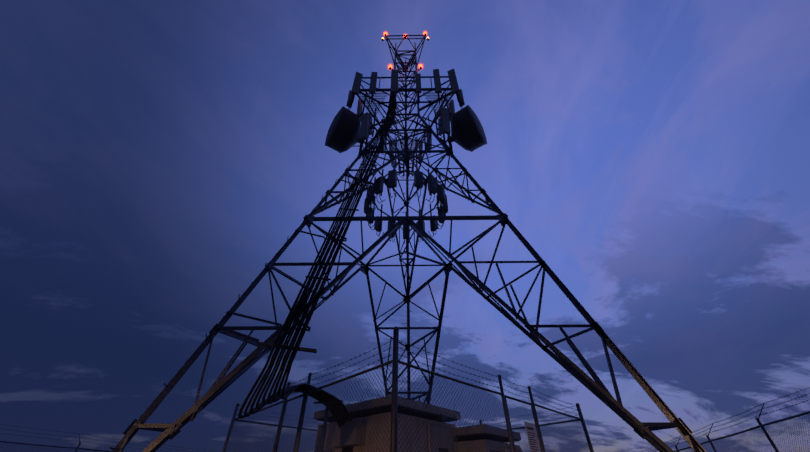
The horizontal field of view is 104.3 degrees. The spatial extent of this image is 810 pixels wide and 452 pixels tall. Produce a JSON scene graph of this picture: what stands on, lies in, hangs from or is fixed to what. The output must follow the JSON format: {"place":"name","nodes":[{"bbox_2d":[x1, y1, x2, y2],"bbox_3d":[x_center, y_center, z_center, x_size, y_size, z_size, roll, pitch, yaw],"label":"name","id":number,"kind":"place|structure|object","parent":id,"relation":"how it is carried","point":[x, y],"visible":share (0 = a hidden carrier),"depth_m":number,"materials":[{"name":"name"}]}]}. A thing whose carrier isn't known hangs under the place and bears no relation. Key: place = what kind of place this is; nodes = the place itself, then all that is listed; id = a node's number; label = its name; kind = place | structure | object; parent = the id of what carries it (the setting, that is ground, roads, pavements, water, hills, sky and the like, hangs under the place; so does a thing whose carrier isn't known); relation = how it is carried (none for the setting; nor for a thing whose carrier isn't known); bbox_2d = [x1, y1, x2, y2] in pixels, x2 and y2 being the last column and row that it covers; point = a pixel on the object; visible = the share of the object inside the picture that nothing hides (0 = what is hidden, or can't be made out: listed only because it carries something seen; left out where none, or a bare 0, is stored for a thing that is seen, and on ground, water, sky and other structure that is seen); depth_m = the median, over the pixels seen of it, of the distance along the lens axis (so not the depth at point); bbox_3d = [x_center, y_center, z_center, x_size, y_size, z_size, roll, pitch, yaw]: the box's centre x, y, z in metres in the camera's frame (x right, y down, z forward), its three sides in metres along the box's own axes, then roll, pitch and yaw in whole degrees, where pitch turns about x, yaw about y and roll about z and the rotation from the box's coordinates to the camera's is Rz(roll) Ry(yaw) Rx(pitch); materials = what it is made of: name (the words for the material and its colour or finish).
{"place":"outdoors","nodes":[
{"label":"outdoors","id":0,"kind":"place"},
{"bbox_2d":[0,0,809,451],"label":"sky","id":1,"kind":"structure","parent":0,"point":[155,155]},
{"label":"ground","id":2,"kind":"structure","parent":0,"visible":0},
{"bbox_2d":[0,424,215,451],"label":"fence","id":3,"kind":"object","parent":2,"relation":"on","point":[76,448],"visible":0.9,"depth_m":11.04,"materials":[{"name":"metal"}]},
{"bbox_2d":[0,442,100,451],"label":"chain-link mesh","id":4,"kind":"object","parent":3,"relation":"attached to","point":[38,449],"visible":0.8,"depth_m":10.15,"materials":[{"name":"grey metal"}]},
{"bbox_2d":[222,326,590,451],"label":"fence","id":5,"kind":"object","parent":2,"relation":"on","point":[395,361],"visible":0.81,"depth_m":5.43,"materials":[{"name":"metal"}]},
{"bbox_2d":[226,364,589,451],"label":"chain-link fence","id":6,"kind":"object","parent":5,"relation":"attached to","point":[244,429],"visible":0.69,"depth_m":4.88,"materials":[{"name":"grey metal"}]},
{"bbox_2d":[524,422,540,451],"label":"gate sign","id":7,"kind":"object","parent":5,"relation":"attached to","point":[533,441],"visible":1,"depth_m":5.89,"materials":[{"name":"white metal"}]},
{"bbox_2d":[109,35,705,451],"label":"tower","id":8,"kind":"structure","parent":2,"relation":"on","point":[596,387],"depth_m":6.82,"materials":[{"name":"metal"}]},
{"bbox_2d":[214,94,395,451],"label":"feeder cables","id":9,"kind":"object","parent":8,"relation":"attached to","point":[280,393],"visible":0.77,"depth_m":5.83,"materials":[{"name":"rubber"}]},
{"bbox_2d":[346,68,464,178],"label":"panel antennas","id":10,"kind":"object","parent":8,"relation":"attached to","point":[444,119],"visible":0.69,"depth_m":11.70,"materials":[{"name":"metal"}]},
{"bbox_2d":[343,163,467,243],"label":"antennas","id":11,"kind":"object","parent":8,"relation":"on","point":[434,187],"visible":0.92,"depth_m":9.06,"materials":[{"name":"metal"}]},
{"bbox_2d":[382,32,428,70],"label":"warning lights","id":12,"kind":"object","parent":8,"relation":"on","point":[390,68],"visible":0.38,"depth_m":16.55,"materials":[{"name":"glass"},{"name":"steel"}]},
{"bbox_2d":[325,105,486,161],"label":"microwave dish antennas","id":13,"kind":"object","parent":8,"relation":"on","point":[467,132],"visible":1,"depth_m":11.01,"materials":[{"name":"metal"}]},
{"bbox_2d":[360,90,451,149],"bbox_3d":[0.036,-4.091,13.329,4.036,0.001,3.495,0,-40,1],"label":"platform grating","id":14,"kind":"object","parent":8,"relation":"on","point":[430,94],"visible":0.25,"depth_m":12.29,"materials":[{"name":"grey metal"}]},
{"bbox_2d":[223,403,593,451],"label":"fence frame","id":15,"kind":"object","parent":2,"relation":"on","point":[577,404],"visible":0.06,"depth_m":8.11,"materials":[{"name":"metal"}]},
{"bbox_2d":[226,421,589,451],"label":"chain-link mesh","id":16,"kind":"object","parent":15,"relation":"attached to","point":[316,436],"depth_m":8.15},
{"bbox_2d":[640,387,809,451],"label":"fence","id":17,"kind":"object","parent":2,"relation":"on","point":[761,425],"visible":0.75,"depth_m":7.54,"materials":[{"name":"metal"}]},
{"bbox_2d":[681,414,809,451],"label":"chain-link mesh","id":18,"kind":"object","parent":17,"relation":"attached to","point":[767,426],"visible":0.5,"depth_m":7.10,"materials":[{"name":"grey metal"}]},
{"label":"pad","id":19,"kind":"object","parent":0,"visible":0},
{"bbox_2d":[313,395,460,451],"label":"shelter","id":20,"kind":"object","parent":19,"relation":"on","point":[360,425],"depth_m":6.76,"materials":[{"name":"concrete"}]},
{"bbox_2d":[455,424,521,451],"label":"shelter","id":21,"kind":"object","parent":19,"relation":"on","point":[484,437],"depth_m":7.36,"materials":[{"name":"concrete"}]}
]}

